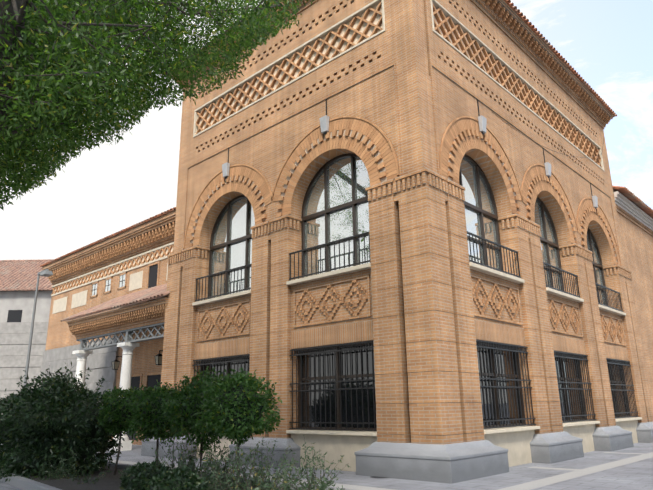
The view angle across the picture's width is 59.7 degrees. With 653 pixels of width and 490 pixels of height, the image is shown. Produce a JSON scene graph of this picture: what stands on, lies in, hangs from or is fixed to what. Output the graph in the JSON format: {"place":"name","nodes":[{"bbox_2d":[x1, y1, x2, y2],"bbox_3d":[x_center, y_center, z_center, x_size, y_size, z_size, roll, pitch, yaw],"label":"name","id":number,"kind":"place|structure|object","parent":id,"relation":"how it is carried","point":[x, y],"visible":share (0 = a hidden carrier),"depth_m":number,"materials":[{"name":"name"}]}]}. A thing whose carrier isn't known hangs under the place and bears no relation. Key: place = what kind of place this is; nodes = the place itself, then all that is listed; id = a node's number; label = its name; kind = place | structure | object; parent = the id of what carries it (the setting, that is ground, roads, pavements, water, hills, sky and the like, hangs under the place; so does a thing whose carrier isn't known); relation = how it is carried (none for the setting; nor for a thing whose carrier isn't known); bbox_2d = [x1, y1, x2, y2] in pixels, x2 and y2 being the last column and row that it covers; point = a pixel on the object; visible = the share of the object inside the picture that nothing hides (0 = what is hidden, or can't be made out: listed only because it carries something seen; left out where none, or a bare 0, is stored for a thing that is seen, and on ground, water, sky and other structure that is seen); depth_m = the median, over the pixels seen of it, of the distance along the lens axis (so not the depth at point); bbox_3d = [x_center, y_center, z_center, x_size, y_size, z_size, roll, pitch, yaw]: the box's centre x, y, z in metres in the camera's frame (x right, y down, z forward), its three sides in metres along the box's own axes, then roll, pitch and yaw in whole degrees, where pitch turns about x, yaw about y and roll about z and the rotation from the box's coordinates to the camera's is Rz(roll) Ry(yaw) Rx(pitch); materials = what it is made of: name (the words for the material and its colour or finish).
{"place":"outdoors","nodes":[
{"label":"outdoors","id":0,"kind":"place"},
{"bbox_2d":[91,274,125,295],"bbox_3d":[-8.526,4.024,23.623,6.420,5.830,0.006,-15,-21,41],"label":"wing window glass","id":1,"kind":"object","parent":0,"point":[121,284],"visible":0.15,"depth_m":25.37,"materials":[{"name":"glass"}]},
{"bbox_2d":[0,383,263,489],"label":"shrub foliage","id":2,"kind":"object","parent":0,"point":[92,426],"visible":0.21,"depth_m":10.71,"materials":[{"name":"green plant"}]},
{"bbox_2d":[2,466,293,489],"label":"planter soil","id":3,"kind":"structure","parent":0,"point":[109,481],"depth_m":9.90,"materials":[{"name":"soil"}]},
{"bbox_2d":[0,362,208,489],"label":"shrub leaves","id":4,"kind":"object","parent":3,"relation":"on","point":[14,402],"visible":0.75,"depth_m":10.68,"materials":[{"name":"green plant"}]},
{"bbox_2d":[13,435,348,489],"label":"herb leaves","id":5,"kind":"object","parent":3,"relation":"on","point":[211,473],"visible":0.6,"depth_m":7.92,"materials":[{"name":"green plant"}]},
{"bbox_2d":[0,443,652,489],"bbox_3d":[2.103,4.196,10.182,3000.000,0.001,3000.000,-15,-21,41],"label":"pavement","id":6,"kind":"structure","parent":0,"point":[637,475],"depth_m":10.46,"materials":[{"name":"stone"}]},
{"bbox_2d":[0,322,48,414],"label":"building wall","id":7,"kind":"structure","parent":6,"relation":"on","point":[14,340],"depth_m":43.60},
{"bbox_2d":[0,291,52,390],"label":"neighbour house walls","id":8,"kind":"structure","parent":7,"relation":"on","point":[18,300],"depth_m":44.97,"materials":[{"name":"white paint"}]},
{"bbox_2d":[7,310,22,321],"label":"neighbour windows","id":9,"kind":"structure","parent":8,"relation":"in","point":[14,315],"depth_m":44.70,"materials":[{"name":"black glass"}]},
{"bbox_2d":[0,261,52,291],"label":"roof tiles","id":10,"kind":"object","parent":8,"relation":"on","point":[43,289],"depth_m":47.73,"materials":[{"name":"tile"}]},
{"bbox_2d":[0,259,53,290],"bbox_3d":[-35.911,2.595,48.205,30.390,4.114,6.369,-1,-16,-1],"label":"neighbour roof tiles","id":11,"kind":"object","parent":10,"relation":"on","point":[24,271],"visible":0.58,"depth_m":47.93,"materials":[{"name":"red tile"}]},
{"bbox_2d":[23,269,52,387],"bbox_3d":[-11.449,4.295,22.232,1.200,6.760,0.320,-15,-21,41],"label":"street lamp post","id":12,"kind":"object","parent":6,"relation":"on","point":[46,273],"visible":0.58,"depth_m":22.80,"materials":[{"name":"grey metal"}]},
{"bbox_2d":[72,342,139,450],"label":"portico columns","id":13,"kind":"structure","parent":6,"relation":"on","point":[126,367],"depth_m":19.20,"materials":[{"name":"white stone"}]},
{"bbox_2d":[76,322,164,349],"bbox_3d":[-7.115,3.229,19.835,6.980,0.460,0.200,-15,-21,41],"label":"lattice truss","id":14,"kind":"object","parent":13,"relation":"on","point":[128,337],"depth_m":19.67,"materials":[{"name":"grey metal"}]},
{"bbox_2d":[42,210,175,444],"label":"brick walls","id":15,"kind":"structure","parent":6,"relation":"on","point":[59,335],"depth_m":23.78,"materials":[{"name":"brick"}]},
{"bbox_2d":[40,338,118,441],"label":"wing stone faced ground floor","id":16,"kind":"structure","parent":15,"relation":"attached to","point":[100,359],"depth_m":24.85,"materials":[{"name":"grey stone"}]},
{"bbox_2d":[40,207,175,266],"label":"roof tiles","id":17,"kind":"object","parent":15,"relation":"on","point":[123,230],"visible":0.44,"depth_m":24.91,"materials":[{"name":"brown tile"}]},
{"bbox_2d":[42,209,175,321],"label":"wing portico roofs","id":18,"kind":"structure","parent":15,"relation":"on","point":[124,305],"depth_m":20.39,"materials":[{"name":"brown tile"}]},
{"bbox_2d":[48,221,174,334],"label":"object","id":19,"kind":"object","parent":15,"relation":"attached to","point":[152,236],"visible":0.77,"depth_m":23.38,"materials":[{"name":"brown brick"}]},
{"bbox_2d":[51,242,173,371],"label":"wall panels","id":20,"kind":"object","parent":15,"relation":"attached to","point":[79,299],"visible":0.25,"depth_m":26.33,"materials":[{"name":"beige paint"}]},
{"bbox_2d":[53,246,172,293],"bbox_3d":[-8.728,0.966,24.871,15.010,0.400,0.270,-15,-21,41],"label":"decorative frieze","id":21,"kind":"object","parent":15,"relation":"attached to","point":[121,267],"visible":0.07,"depth_m":24.70,"materials":[{"name":"brown brick"}]},
{"bbox_2d":[61,283,169,321],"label":"portico roof tiles","id":22,"kind":"object","parent":15,"relation":"on","point":[142,295],"visible":0.73,"depth_m":20.53,"materials":[{"name":"tile"}]},
{"bbox_2d":[98,264,160,439],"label":"windows","id":23,"kind":"structure","parent":15,"relation":"in","point":[152,381],"depth_m":22.24,"materials":[{"name":"black glass"}]},
{"bbox_2d":[111,350,162,369],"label":"wall lanterns","id":24,"kind":"object","parent":15,"relation":"attached to","point":[116,360],"visible":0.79,"depth_m":22.87,"materials":[{"name":"black metal"}]},
{"bbox_2d":[112,356,161,368],"bbox_3d":[-7.333,4.550,21.924,3.520,0.280,0.220,-15,-21,41],"label":"lantern glass","id":25,"kind":"object","parent":24,"relation":"in","point":[156,358],"visible":0.75,"depth_m":20.82,"materials":[{"name":"glass"}]},
{"bbox_2d":[131,261,160,376],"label":"window lintels","id":26,"kind":"object","parent":15,"relation":"attached to","point":[153,373],"visible":0.48,"depth_m":22.18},
{"bbox_2d":[0,0,344,489],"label":"tree branches","id":27,"kind":"object","parent":6,"relation":"on","point":[15,5],"visible":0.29,"depth_m":5.46,"materials":[{"name":"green plant"}]},
{"bbox_2d":[0,0,314,209],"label":"tree leaves","id":28,"kind":"object","parent":27,"relation":"attached to","point":[69,137],"visible":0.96,"depth_m":5.43,"materials":[{"name":"green plant"}]},
{"bbox_2d":[94,366,284,452],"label":"ball tree leaves","id":29,"kind":"object","parent":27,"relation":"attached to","point":[220,429],"visible":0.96,"depth_m":9.16,"materials":[{"name":"green plant"}]},
{"bbox_2d":[0,459,350,489],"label":"planter kerb","id":30,"kind":"structure","parent":6,"relation":"on","point":[21,483],"depth_m":9.62,"materials":[{"name":"stone"}]},
{"bbox_2d":[108,452,652,489],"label":"light paving bands","id":31,"kind":"object","parent":6,"relation":"on","point":[574,473],"visible":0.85,"depth_m":10.59,"materials":[{"name":"beige stone"}]},
{"bbox_2d":[141,422,652,483],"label":"tower granite plinths","id":32,"kind":"object","parent":6,"relation":"on","point":[454,462],"visible":0.6,"depth_m":11.01,"materials":[{"name":"grey stone"}]},
{"bbox_2d":[160,0,652,444],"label":"tower brick walls","id":33,"kind":"structure","parent":6,"relation":"on","point":[410,83],"depth_m":14.12,"materials":[{"name":"orange brick"}]},
{"bbox_2d":[198,5,554,131],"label":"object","id":34,"kind":"object","parent":33,"relation":"attached to","point":[362,28],"depth_m":15.29,"materials":[{"name":"brown brick"}]},
{"bbox_2d":[169,0,613,128],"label":"tower cornice mouldings","id":35,"kind":"object","parent":33,"relation":"attached to","point":[505,5],"visible":0.25,"depth_m":18.12,"materials":[{"name":"brown brick"}]},
{"bbox_2d":[174,0,610,123],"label":"tower cornice corbels","id":36,"kind":"object","parent":33,"relation":"attached to","point":[522,34],"visible":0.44,"depth_m":18.44,"materials":[{"name":"brown brick"}]},
{"bbox_2d":[183,0,605,126],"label":"tower cornice bead row","id":37,"kind":"object","parent":33,"relation":"attached to","point":[527,48],"visible":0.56,"depth_m":17.98,"materials":[{"name":"brown brick"}]},
{"bbox_2d":[185,130,616,261],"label":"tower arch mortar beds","id":38,"kind":"object","parent":33,"relation":"attached to","point":[312,147],"visible":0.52,"depth_m":14.74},
{"bbox_2d":[183,1,623,343],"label":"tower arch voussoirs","id":39,"kind":"object","parent":33,"relation":"attached to","point":[462,143],"visible":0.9,"depth_m":15.07,"materials":[{"name":"orange brick"}]},
{"bbox_2d":[197,0,614,116],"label":"tower roof","id":40,"kind":"structure","parent":33,"relation":"on","point":[538,35],"depth_m":18.68,"materials":[{"name":"brown tile"}]},
{"bbox_2d":[167,0,616,115],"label":"roof tiles","id":41,"kind":"object","parent":40,"relation":"on","point":[552,47],"visible":0.12,"depth_m":18.80,"materials":[{"name":"brown tile"}]},
{"bbox_2d":[222,115,597,207],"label":"tower facade lamps","id":42,"kind":"object","parent":33,"relation":"attached to","point":[324,122],"visible":0.9,"depth_m":14.20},
{"bbox_2d":[194,320,628,360],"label":"tower soldier courses","id":43,"kind":"object","parent":33,"relation":"attached to","point":[360,332],"visible":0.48,"depth_m":13.32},
{"bbox_2d":[204,344,626,427],"bbox_3d":[3.933,3.750,14.942,13.984,1.830,5.776,3,-16,-13],"label":"window glass","id":44,"kind":"object","parent":33,"relation":"in","point":[359,391],"visible":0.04,"depth_m":12.86,"materials":[{"name":"black"}]},
{"bbox_2d":[201,153,629,430],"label":"window frames","id":45,"kind":"structure","parent":33,"relation":"in","point":[354,202],"depth_m":14.51,"materials":[{"name":"black metal"}]},
{"bbox_2d":[212,157,605,304],"bbox_3d":[3.879,-0.126,16.192,5.792,3.070,13.790,-49,-50,69],"label":"tower window glass","id":46,"kind":"object","parent":45,"relation":"in","point":[340,222],"visible":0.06,"depth_m":14.36,"materials":[{"name":"clear glass"}]},
{"bbox_2d":[193,99,638,430],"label":"window railings","id":47,"kind":"object","parent":33,"relation":"attached to","point":[566,355],"visible":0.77,"depth_m":13.23,"materials":[{"name":"black metal"}]},
{"bbox_2d":[192,0,641,471],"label":"stone trim","id":48,"kind":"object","parent":33,"relation":"attached to","point":[336,444],"visible":0.42,"depth_m":13.58,"materials":[{"name":"beige stone"}]},
{"bbox_2d":[492,112,603,157],"bbox_3d":[7.577,-3.817,18.477,0.043,2.962,10.146,-15,-21,40],"label":"tower service cable","id":49,"kind":"object","parent":33,"relation":"attached to","point":[545,147],"visible":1,"depth_m":17.08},
{"bbox_2d":[0,0,652,259],"label":"sky","id":50,"kind":"structure","parent":0,"point":[108,189],"materials":[{"name":"white"}]},
{"bbox_2d":[616,204,652,407],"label":"wing walls","id":51,"kind":"structure","parent":0,"point":[636,239],"depth_m":22.79,"materials":[{"name":"brick"}]},
{"bbox_2d":[613,188,652,217],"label":"wing roof","id":52,"kind":"structure","parent":51,"relation":"on","point":[632,199],"depth_m":23.38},
{"bbox_2d":[612,186,652,211],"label":"roof tiles","id":53,"kind":"object","parent":52,"relation":"on","point":[633,195],"visible":0.29,"depth_m":22.60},
{"bbox_2d":[614,191,652,230],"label":"wing cornice bands","id":54,"kind":"object","parent":51,"relation":"on","point":[631,208],"visible":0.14,"depth_m":23.54,"materials":[{"name":"paint"}]}
]}

